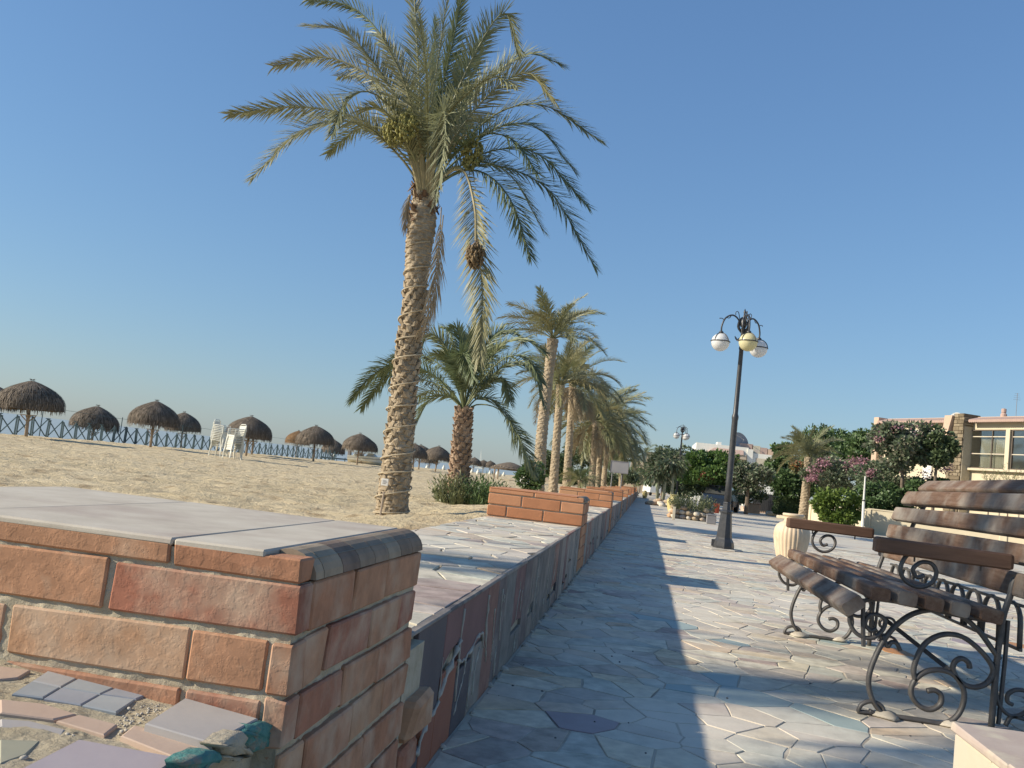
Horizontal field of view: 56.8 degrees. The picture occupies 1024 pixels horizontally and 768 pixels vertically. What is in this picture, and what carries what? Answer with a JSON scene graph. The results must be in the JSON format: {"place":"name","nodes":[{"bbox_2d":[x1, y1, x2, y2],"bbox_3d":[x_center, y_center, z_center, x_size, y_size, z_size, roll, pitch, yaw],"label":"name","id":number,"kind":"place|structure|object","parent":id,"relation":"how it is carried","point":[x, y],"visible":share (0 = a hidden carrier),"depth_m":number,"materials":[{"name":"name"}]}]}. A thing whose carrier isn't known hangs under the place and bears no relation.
{"place":"outdoors","nodes":[
{"label":"outdoors","id":0,"kind":"place"},
{"bbox_2d":[0,412,516,474],"bbox_3d":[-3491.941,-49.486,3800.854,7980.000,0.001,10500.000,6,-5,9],"label":"sea","id":1,"kind":"structure","parent":0,"point":[8,417],"depth_m":142.59,"materials":[{"name":"liquid"}]},
{"bbox_2d":[0,434,585,529],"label":"sand","id":2,"kind":"structure","parent":0,"point":[331,489],"depth_m":17.09,"materials":[{"name":"sand"}]},
{"bbox_2d":[0,379,65,436],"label":"thatched umbrella","id":3,"kind":"object","parent":2,"relation":"on","point":[29,396],"visible":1,"depth_m":33.58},
{"bbox_2d":[68,405,119,439],"bbox_3d":[-20.035,2.094,45.402,2.336,2.272,2.297,10,-8,-24],"label":"thatched umbrella","id":4,"kind":"object","parent":2,"relation":"on","point":[96,420],"visible":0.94,"depth_m":44.75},
{"bbox_2d":[127,400,180,446],"bbox_3d":[-15.474,1.776,40.867,2.225,2.270,2.222,5,-4,23],"label":"thatched umbrella","id":5,"kind":"object","parent":2,"relation":"on","point":[155,414],"visible":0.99,"depth_m":40.19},
{"bbox_2d":[0,410,338,460],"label":"beach fence","id":6,"kind":"object","parent":2,"relation":"on","point":[62,423],"visible":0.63,"depth_m":46.61,"materials":[{"name":"paint"}]},
{"bbox_2d":[165,411,201,447],"bbox_3d":[-19.383,2.717,55.764,2.145,2.277,2.246,5,-7,-8],"label":"thatched umbrella","id":7,"kind":"object","parent":2,"relation":"on","point":[187,420],"visible":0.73,"depth_m":55.28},
{"bbox_2d":[222,442,242,459],"bbox_3d":[-10.705,2.476,36.411,0.579,0.881,0.565,2,-7,43],"label":"plastic chair","id":8,"kind":"object","parent":2,"relation":"on","point":[234,451],"visible":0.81,"depth_m":36.35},
{"bbox_2d":[223,439,244,458],"bbox_3d":[-10.686,2.412,36.418,0.579,0.881,0.565,2,-7,42],"label":"plastic chair","id":9,"kind":"object","parent":8,"relation":"on","point":[234,448],"visible":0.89,"depth_m":36.36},
{"bbox_2d":[223,439,242,455],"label":"plastic chair","id":10,"kind":"object","parent":9,"relation":"on","point":[235,446],"visible":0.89,"depth_m":36.35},
{"bbox_2d":[223,437,244,455],"bbox_3d":[-10.669,2.282,36.429,0.579,0.881,0.565,2,-7,42],"label":"plastic chair","id":11,"kind":"object","parent":10,"relation":"on","point":[237,444],"visible":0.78,"depth_m":36.35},
{"bbox_2d":[223,434,245,453],"bbox_3d":[-10.647,2.218,36.427,0.579,0.881,0.565,2,-7,41],"label":"plastic chair","id":12,"kind":"object","parent":11,"relation":"on","point":[231,442],"visible":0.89,"depth_m":36.35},
{"bbox_2d":[226,414,271,455],"bbox_3d":[-13.307,2.670,47.865,2.348,2.260,2.348,10,-4,-39],"label":"thatched umbrella","id":13,"kind":"object","parent":2,"relation":"on","point":[258,429],"visible":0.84,"depth_m":47.25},
{"bbox_2d":[245,437,271,453],"bbox_3d":[-14.803,3.103,54.280,2.087,2.233,2.108,6,-3,4],"label":"thatched umbrella","id":14,"kind":"object","parent":2,"relation":"on","point":[253,441],"visible":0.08,"depth_m":54.20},
{"bbox_2d":[284,430,308,456],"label":"thatched umbrella","id":15,"kind":"object","parent":2,"relation":"on","point":[291,437],"visible":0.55,"depth_m":80.77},
{"bbox_2d":[295,425,334,460],"bbox_3d":[-11.516,3.525,55.265,2.349,2.349,2.334,3,-5,15],"label":"thatched umbrella","id":16,"kind":"object","parent":2,"relation":"on","point":[315,435],"visible":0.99,"depth_m":54.54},
{"bbox_2d":[321,439,344,459],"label":"thatched umbrella","id":17,"kind":"object","parent":2,"relation":"on","point":[337,448],"visible":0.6,"depth_m":80.16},
{"bbox_2d":[342,433,375,464],"bbox_3d":[-10.150,4.344,62.689,2.266,2.309,2.262,7,-4,-14],"label":"thatched umbrella","id":18,"kind":"object","parent":2,"relation":"on","point":[358,442],"visible":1,"depth_m":61.97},
{"bbox_2d":[346,443,377,463],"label":"thatched umbrella","id":19,"kind":"object","parent":2,"relation":"on","point":[362,453],"visible":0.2,"depth_m":71.55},
{"bbox_2d":[347,450,381,465],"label":"motor boat","id":20,"kind":"object","parent":2,"relation":"on","point":[371,459],"visible":0.66,"depth_m":71.60,"materials":[{"name":"white plastic"}]},
{"bbox_2d":[379,478,388,515],"bbox_3d":[-1.451,1.336,10.613,0.080,0.551,0.042,6,-5,9],"label":"stake sign","id":21,"kind":"object","parent":2,"relation":"on","point":[384,482],"visible":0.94,"depth_m":10.62,"materials":[{"name":"white paint"}]},
{"bbox_2d":[217,0,609,514],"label":"date palm","id":22,"kind":"object","parent":2,"relation":"on","point":[412,132],"visible":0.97,"depth_m":11.20,"materials":[{"name":"plant"}]},
{"bbox_2d":[412,443,427,468],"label":"thatched umbrella","id":23,"kind":"object","parent":2,"relation":"on","point":[420,452],"visible":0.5,"depth_m":70.59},
{"bbox_2d":[421,459,437,467],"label":"thatched umbrella","id":24,"kind":"object","parent":2,"relation":"on","point":[430,462],"visible":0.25,"depth_m":107.63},
{"bbox_2d":[426,445,449,471],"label":"thatched umbrella","id":25,"kind":"object","parent":2,"relation":"on","point":[437,453],"visible":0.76,"depth_m":74.20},
{"bbox_2d":[345,320,550,503],"bbox_3d":[-1.414,0.479,18.850,4.371,4.012,3.299,6,-5,9],"label":"short palm","id":26,"kind":"object","parent":2,"relation":"on","point":[456,362],"visible":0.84,"depth_m":18.78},
{"bbox_2d":[427,469,483,504],"bbox_3d":[-1.038,2.005,18.565,1.315,0.722,1.282,3,-6,33],"label":"grass tuft","id":27,"kind":"object","parent":2,"relation":"on","point":[441,494],"visible":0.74,"depth_m":18.27,"materials":[{"name":"green plant"}]},
{"bbox_2d":[470,457,481,469],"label":"thatched umbrella","id":28,"kind":"object","parent":2,"relation":"on","point":[476,461],"visible":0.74,"depth_m":133.03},
{"bbox_2d":[460,471,510,504],"bbox_3d":[-0.501,2.019,18.244,0.970,0.755,0.958,6,-5,9],"label":"grass tuft","id":29,"kind":"object","parent":2,"relation":"on","point":[482,496],"visible":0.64,"depth_m":18.04,"materials":[{"name":"green plant"}]},
{"bbox_2d":[491,462,521,478],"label":"thatched shelter","id":30,"kind":"object","parent":2,"relation":"on","point":[510,466],"visible":0.79,"depth_m":71.57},
{"bbox_2d":[512,461,546,490],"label":"bush","id":31,"kind":"object","parent":2,"relation":"on","point":[522,479],"visible":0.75,"depth_m":23.39,"materials":[{"name":"green plant"}]},
{"bbox_2d":[497,285,609,490],"bbox_3d":[0.947,0.248,25.716,3.132,6.176,3.367,6,-5,9],"label":"date palm","id":32,"kind":"object","parent":2,"relation":"on","point":[562,319],"visible":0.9,"depth_m":25.60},
{"bbox_2d":[545,449,575,477],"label":"tree","id":33,"kind":"object","parent":2,"relation":"on","point":[548,460],"visible":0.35,"depth_m":85.40,"materials":[{"name":"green plant"}]},
{"bbox_2d":[506,335,621,492],"bbox_3d":[1.527,1.063,30.157,3.609,5.497,3.637,4,-6,24],"label":"date palm","id":34,"kind":"object","parent":2,"relation":"on","point":[562,374],"visible":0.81,"depth_m":29.97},
{"bbox_2d":[545,469,588,485],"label":"shrub","id":35,"kind":"object","parent":2,"relation":"on","point":[576,483],"visible":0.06,"depth_m":93.64,"materials":[{"name":"green plant"}]},
{"bbox_2d":[524,342,626,486],"bbox_3d":[2.230,1.250,35.166,3.908,6.191,4.365,6,-5,9],"label":"date palm","id":36,"kind":"object","parent":2,"relation":"on","point":[579,400],"visible":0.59,"depth_m":34.93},
{"bbox_2d":[561,446,596,476],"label":"tree","id":37,"kind":"object","parent":2,"relation":"on","point":[576,457],"visible":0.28,"depth_m":86.84,"materials":[{"name":"green plant"}]},
{"bbox_2d":[558,460,600,488],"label":"young palm","id":38,"kind":"object","parent":2,"relation":"on","point":[583,472],"visible":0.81,"depth_m":32.72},
{"bbox_2d":[548,384,649,486],"bbox_3d":[4.138,2.779,46.688,5.191,5.680,5.331,6,-5,9],"label":"date palm","id":39,"kind":"object","parent":2,"relation":"on","point":[596,447],"visible":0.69,"depth_m":46.59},
{"bbox_2d":[545,477,665,495],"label":"boundary wall","id":40,"kind":"structure","parent":2,"relation":"on","point":[639,488],"depth_m":98.39,"materials":[{"name":"beige paint"}]},
{"bbox_2d":[561,380,652,486],"bbox_3d":[4.655,2.729,49.730,5.107,6.447,5.083,8,-5,-11],"label":"date palm","id":41,"kind":"object","parent":2,"relation":"on","point":[625,427],"visible":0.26,"depth_m":49.58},
{"bbox_2d":[561,392,657,486],"bbox_3d":[5.847,3.476,57.833,6.068,6.703,5.561,6,-5,9],"label":"date palm","id":42,"kind":"object","parent":2,"relation":"on","point":[606,458],"visible":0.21,"depth_m":57.05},
{"bbox_2d":[601,463,638,486],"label":"shrub","id":43,"kind":"object","parent":2,"relation":"on","point":[632,479],"visible":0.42,"depth_m":64.61,"materials":[{"name":"green plant"}]},
{"bbox_2d":[602,437,649,485],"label":"date palm","id":44,"kind":"object","parent":2,"relation":"on","point":[637,462],"visible":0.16,"depth_m":61.16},
{"bbox_2d":[0,0,1023,500],"label":"sky","id":45,"kind":"structure","parent":0,"point":[847,176],"materials":[{"name":"blue"}]},
{"bbox_2d":[425,493,1023,767],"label":"promenade","id":46,"kind":"structure","parent":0,"point":[669,684],"depth_m":4.33,"materials":[{"name":"stone"}]},
{"bbox_2d":[0,487,433,767],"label":"brick divider","id":47,"kind":"object","parent":46,"relation":"on","point":[295,631],"visible":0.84,"depth_m":1.41,"materials":[{"name":"brick"}]},
{"bbox_2d":[0,491,637,767],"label":"seat wall","id":48,"kind":"structure","parent":46,"relation":"on","point":[489,590],"depth_m":2.56,"materials":[{"name":"stone"}]},
{"bbox_2d":[610,460,628,487],"bbox_3d":[3.311,3.151,29.663,0.572,1.477,0.060,6,-5,9],"label":"signboard","id":49,"kind":"object","parent":48,"relation":"on","point":[621,467],"visible":0.81,"depth_m":29.69,"materials":[{"name":"grey metal"}]},
{"bbox_2d":[487,487,589,573],"bbox_3d":[0.222,1.264,8.283,0.816,0.647,0.750,6,-5,9],"label":"brick divider","id":50,"kind":"object","parent":46,"relation":"on","point":[539,506],"visible":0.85,"depth_m":7.94,"materials":[{"name":"brick"}]},
{"bbox_2d":[559,486,613,532],"bbox_3d":[1.145,1.965,14.801,0.816,0.647,0.750,6,-5,9],"label":"brick divider","id":51,"kind":"object","parent":46,"relation":"on","point":[600,498],"visible":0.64,"depth_m":14.44,"materials":[{"name":"orange brick"}]},
{"bbox_2d":[586,486,623,517],"bbox_3d":[2.068,2.666,21.319,0.816,0.647,0.750,6,-5,9],"label":"brick divider","id":52,"kind":"object","parent":46,"relation":"on","point":[618,495],"visible":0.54,"depth_m":20.95,"materials":[{"name":"orange brick"}]},
{"bbox_2d":[600,486,628,509],"bbox_3d":[2.991,3.367,27.836,0.816,0.647,0.750,6,-5,9],"label":"brick divider","id":53,"kind":"object","parent":46,"relation":"on","point":[625,492],"visible":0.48,"depth_m":27.46,"materials":[{"name":"brick"}]},
{"bbox_2d":[629,460,645,495],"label":"young palm","id":54,"kind":"object","parent":46,"relation":"on","point":[640,479],"visible":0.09,"depth_m":68.85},
{"bbox_2d":[637,444,656,477],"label":"date palm","id":55,"kind":"object","parent":46,"relation":"on","point":[646,449],"visible":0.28,"depth_m":118.29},
{"bbox_2d":[636,462,672,498],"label":"slim tree","id":56,"kind":"object","parent":46,"relation":"on","point":[653,476],"visible":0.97,"depth_m":42.18,"materials":[{"name":"green plant"}]},
{"bbox_2d":[642,484,666,495],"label":"white van","id":57,"kind":"object","parent":46,"relation":"on","point":[649,489],"visible":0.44,"depth_m":82.14,"materials":[{"name":"paint"}]},
{"bbox_2d":[645,498,666,506],"bbox_3d":[6.615,5.173,41.152,1.665,0.417,1.702,6,-5,9],"label":"rubble mound","id":58,"kind":"object","parent":46,"relation":"on","point":[659,502],"visible":0.48,"depth_m":40.76,"materials":[{"name":"stone"}]},
{"bbox_2d":[644,449,685,498],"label":"tree","id":59,"kind":"object","parent":46,"relation":"on","point":[655,455],"visible":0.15,"depth_m":58.93,"materials":[{"name":"green plant"}]},
{"bbox_2d":[647,448,689,500],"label":"slim tree","id":60,"kind":"object","parent":46,"relation":"on","point":[660,465],"visible":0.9,"depth_m":42.12,"materials":[{"name":"green plant"}]},
{"bbox_2d":[651,449,691,496],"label":"slim tree","id":61,"kind":"object","parent":46,"relation":"on","point":[684,468],"visible":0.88,"depth_m":42.11,"materials":[{"name":"green plant"}]},
{"bbox_2d":[667,494,677,511],"bbox_3d":[5.495,4.068,32.302,0.432,0.614,0.432,6,-5,9],"label":"clay vase","id":62,"kind":"object","parent":46,"relation":"on","point":[668,503],"visible":0.41,"depth_m":32.20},
{"bbox_2d":[655,475,697,497],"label":"shrub","id":63,"kind":"object","parent":46,"relation":"on","point":[668,487],"visible":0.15,"depth_m":56.66,"materials":[{"name":"green plant"}]},
{"bbox_2d":[654,443,700,485],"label":"tree","id":64,"kind":"object","parent":46,"relation":"on","point":[666,448],"visible":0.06,"depth_m":60.11,"materials":[{"name":"green plant"}]},
{"bbox_2d":[673,425,689,493],"bbox_3d":[8.365,4.048,47.670,0.835,4.081,0.988,6,-5,5],"label":"street lamp","id":65,"kind":"object","parent":46,"relation":"on","point":[685,436],"visible":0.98,"depth_m":47.56,"materials":[{"name":"black metal"}]},
{"bbox_2d":[674,476,706,495],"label":"shrub","id":66,"kind":"object","parent":46,"relation":"on","point":[700,489],"visible":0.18,"depth_m":48.21,"materials":[{"name":"green plant"}]},
{"bbox_2d":[666,492,719,521],"bbox_3d":[5.062,3.427,26.473,1.510,0.798,1.440,6,-5,9],"label":"stone planter","id":67,"kind":"object","parent":46,"relation":"on","point":[687,512],"visible":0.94,"depth_m":26.08,"materials":[{"name":"stone"}]},
{"bbox_2d":[676,448,743,505],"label":"tree","id":68,"kind":"object","parent":46,"relation":"on","point":[706,468],"visible":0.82,"depth_m":45.31,"materials":[{"name":"green plant"}]},
{"bbox_2d":[706,514,716,523],"bbox_3d":[5.188,3.522,24.679,0.260,0.245,0.260,6,-5,9],"label":"grey box","id":69,"kind":"object","parent":46,"relation":"on","point":[710,518],"visible":1,"depth_m":24.56,"materials":[{"name":"metal"}]},
{"bbox_2d":[700,484,738,512],"bbox_3d":[10.050,5.525,45.750,1.539,1.210,3.460,5,-6,21],"label":"parked car","id":70,"kind":"object","parent":46,"relation":"on","point":[714,492],"visible":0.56,"depth_m":44.77,"materials":[{"name":"grey paint"}]},
{"bbox_2d":[690,442,772,505],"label":"villa","id":71,"kind":"object","parent":46,"relation":"on","point":[751,453],"visible":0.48,"depth_m":87.88,"materials":[{"name":"white paint"}]},
{"bbox_2d":[736,432,747,446],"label":"satellite dish","id":72,"kind":"object","parent":71,"relation":"attached to","point":[741,438],"visible":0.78,"depth_m":89.01,"materials":[{"name":"grey metal"}]},
{"bbox_2d":[703,309,767,551],"bbox_3d":[3.249,0.646,14.048,0.732,3.584,0.867,4,-6,30],"label":"street lamp","id":73,"kind":"object","parent":46,"relation":"on","point":[748,340],"visible":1,"depth_m":13.95,"materials":[{"name":"black metal"}]},
{"bbox_2d":[725,460,775,514],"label":"tree","id":74,"kind":"object","parent":46,"relation":"on","point":[753,474],"visible":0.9,"depth_m":44.42,"materials":[{"name":"green plant"}]},
{"bbox_2d":[734,487,768,504],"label":"hedge","id":75,"kind":"object","parent":46,"relation":"on","point":[758,495],"visible":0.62,"depth_m":50.08,"materials":[{"name":"green plant"}]},
{"bbox_2d":[748,503,760,513],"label":"garden pier","id":76,"kind":"structure","parent":46,"relation":"on","point":[754,508],"depth_m":50.07,"materials":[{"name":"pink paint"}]},
{"bbox_2d":[753,493,775,511],"bbox_3d":[15.010,6.864,54.157,2.400,1.200,0.320,6,-5,9],"label":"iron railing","id":77,"kind":"object","parent":46,"relation":"on","point":[766,505],"visible":0.16,"depth_m":54.31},
{"bbox_2d":[763,441,801,514],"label":"tree","id":78,"kind":"object","parent":46,"relation":"on","point":[775,464],"visible":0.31,"depth_m":49.89,"materials":[{"name":"green plant"}]},
{"bbox_2d":[771,495,799,514],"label":"clipped hedge","id":79,"kind":"object","parent":46,"relation":"on","point":[781,505],"visible":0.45,"depth_m":47.69,"materials":[{"name":"green plant"}]},
{"bbox_2d":[773,513,809,564],"bbox_3d":[3.678,2.031,12.465,0.461,0.646,0.463,6,-5,9],"label":"clay vase","id":80,"kind":"object","parent":46,"relation":"on","point":[786,539],"visible":0.64,"depth_m":12.30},
{"bbox_2d":[788,460,803,474],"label":"orange blossom shrub","id":81,"kind":"object","parent":46,"relation":"on","point":[794,467],"visible":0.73,"depth_m":46.18,"materials":[{"name":"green plant"}]},
{"bbox_2d":[769,425,843,519],"bbox_3d":[13.159,3.952,42.329,3.312,4.605,3.443,6,-5,9],"label":"date palm","id":82,"kind":"object","parent":46,"relation":"on","point":[803,444],"visible":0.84,"depth_m":42.24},
{"bbox_2d":[793,423,848,477],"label":"tree","id":83,"kind":"object","parent":46,"relation":"on","point":[832,434],"visible":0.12,"depth_m":56.88,"materials":[{"name":"green plant"}]},
{"bbox_2d":[798,452,870,494],"bbox_3d":[14.309,3.936,41.126,3.696,2.078,2.806,6,-5,9],"label":"bougainvillea","id":84,"kind":"object","parent":46,"relation":"on","point":[830,470],"visible":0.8,"depth_m":40.49,"materials":[{"name":"pink plant"}]},
{"bbox_2d":[808,486,864,525],"bbox_3d":[11.482,4.347,33.408,2.040,1.533,1.296,6,-5,9],"label":"lime bush","id":85,"kind":"object","parent":46,"relation":"on","point":[828,502],"visible":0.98,"depth_m":33.22,"materials":[{"name":"green plant"}]},
{"bbox_2d":[808,504,866,526],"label":"garden wall","id":86,"kind":"structure","parent":46,"relation":"on","point":[812,515],"depth_m":39.18,"materials":[{"name":"beige paint"}]},
{"bbox_2d":[828,427,871,508],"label":"tree","id":87,"kind":"object","parent":46,"relation":"on","point":[854,441],"visible":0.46,"depth_m":53.09,"materials":[{"name":"green plant"}]},
{"bbox_2d":[861,476,865,526],"bbox_3d":[11.847,4.087,31.908,0.127,1.960,0.105,6,-5,9],"label":"white pole","id":88,"kind":"object","parent":46,"relation":"on","point":[863,512],"visible":0.89,"depth_m":31.88,"materials":[{"name":"metal"}]},
{"bbox_2d":[851,479,920,510],"bbox_3d":[14.275,4.403,36.185,2.500,1.461,2.151,6,-5,9],"label":"shrub","id":89,"kind":"object","parent":46,"relation":"on","point":[888,498],"visible":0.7,"depth_m":35.75,"materials":[{"name":"green plant"}]},
{"bbox_2d":[769,480,1023,731],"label":"park bench","id":90,"kind":"object","parent":46,"relation":"on","point":[985,563],"visible":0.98,"depth_m":3.99,"materials":[{"name":"wood"}]},
{"bbox_2d":[861,419,939,498],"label":"tree","id":91,"kind":"object","parent":46,"relation":"on","point":[902,442],"visible":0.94,"depth_m":35.81,"materials":[{"name":"green plant"}]},
{"bbox_2d":[843,459,959,494],"bbox_3d":[15.493,3.892,38.057,4.026,2.064,2.690,6,-5,9],"label":"bougainvillea","id":92,"kind":"object","parent":46,"relation":"on","point":[874,470],"visible":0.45,"depth_m":37.56,"materials":[{"name":"pink plant"}]},
{"bbox_2d":[904,476,956,490],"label":"shrub","id":93,"kind":"object","parent":46,"relation":"on","point":[914,484],"visible":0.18,"depth_m":35.57,"materials":[{"name":"green plant"}]},
{"bbox_2d":[864,508,1007,540],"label":"garden wall","id":94,"kind":"structure","parent":46,"relation":"on","point":[879,521],"depth_m":33.74,"materials":[{"name":"beige paint"}]},
{"bbox_2d":[915,422,962,509],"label":"tree","id":95,"kind":"object","parent":46,"relation":"on","point":[945,450],"visible":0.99,"depth_m":35.20,"materials":[{"name":"green plant"}]},
{"bbox_2d":[871,413,1023,517],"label":"villa","id":96,"kind":"object","parent":46,"relation":"on","point":[989,444],"visible":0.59,"depth_m":43.00,"materials":[{"name":"beige paint"}]},
{"bbox_2d":[922,465,932,478],"bbox_3d":[20.102,3.767,45.767,0.075,1.679,0.571,8,-5,-19],"label":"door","id":97,"kind":"structure","parent":96,"relation":"in","point":[927,470],"depth_m":45.66,"materials":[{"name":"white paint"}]},
{"bbox_2d":[969,430,1005,468],"bbox_3d":[21.421,2.940,42.550,0.240,1.763,2.100,8,-5,-19],"label":"window","id":98,"kind":"structure","parent":96,"relation":"in","point":[992,453],"depth_m":42.33,"materials":[{"name":"glass"}]},
{"bbox_2d":[1010,429,1023,469],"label":"window","id":99,"kind":"structure","parent":96,"relation":"in","point":[1012,443],"depth_m":41.21,"materials":[{"name":"glass"}]},
{"bbox_2d":[951,722,1023,767],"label":"stone block","id":100,"kind":"structure","parent":46,"relation":"on","point":[976,746],"depth_m":1.88,"materials":[{"name":"beige stone"}]},
{"bbox_2d":[980,466,999,514],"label":"roof plant","id":101,"kind":"object","parent":46,"relation":"on","point":[989,478],"visible":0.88,"depth_m":41.61,"materials":[{"name":"beige plant"}]},
{"bbox_2d":[998,460,1021,515],"bbox_3d":[21.236,5.106,40.572,0.983,3.627,0.900,4,-6,26],"label":"roof plant","id":102,"kind":"object","parent":46,"relation":"on","point":[1003,476],"visible":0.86,"depth_m":40.51,"materials":[{"name":"beige plant"}]},
{"bbox_2d":[999,536,1023,543],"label":"garden wall","id":103,"kind":"structure","parent":46,"relation":"on","point":[1014,540],"depth_m":31.56,"materials":[{"name":"beige paint"}]},
{"bbox_2d":[769,466,820,499],"bbox_3d":[14.549,5.191,48.316,3.135,1.968,2.398,6,-5,9],"label":"shrub","id":104,"kind":"object","parent":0,"point":[786,483],"visible":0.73,"depth_m":47.65,"materials":[{"name":"green plant"}]},
{"bbox_2d":[619,523,1018,571],"bbox_3d":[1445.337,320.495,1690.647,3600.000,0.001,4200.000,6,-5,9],"label":"ground","id":105,"kind":"structure","parent":0,"point":[768,541],"depth_m":26.50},
{"bbox_2d":[632,467,660,487],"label":"shrub","id":106,"kind":"object","parent":105,"relation":"on","point":[649,485],"visible":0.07,"depth_m":73.61,"materials":[{"name":"green plant"}]},
{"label":"plastic chair","id":107,"kind":"object","parent":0,"visible":0},
{"bbox_2d":[211,421,229,443],"bbox_3d":[-11.536,1.935,37.582,0.565,0.881,0.579,5,-5,14],"label":"plastic chair","id":108,"kind":"object","parent":107,"relation":"on","point":[219,432],"visible":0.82,"depth_m":37.41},
{"bbox_2d":[211,419,230,441],"bbox_3d":[-11.510,1.871,37.584,0.565,0.881,0.579,6,-5,14],"label":"plastic chair","id":109,"kind":"object","parent":108,"relation":"on","point":[216,423],"visible":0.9,"depth_m":37.51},
{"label":"plastic chair","id":110,"kind":"object","parent":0,"visible":0},
{"bbox_2d":[224,429,246,448],"bbox_3d":[-10.612,2.023,36.446,0.579,0.881,0.565,1,-7,44],"label":"plastic chair","id":111,"kind":"object","parent":110,"relation":"on","point":[234,435],"visible":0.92,"depth_m":36.37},
{"bbox_2d":[225,424,246,446],"bbox_3d":[-10.604,1.957,36.441,0.579,0.881,0.565,2,-7,43],"label":"plastic chair","id":112,"kind":"object","parent":111,"relation":"on","point":[242,428],"visible":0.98,"depth_m":36.46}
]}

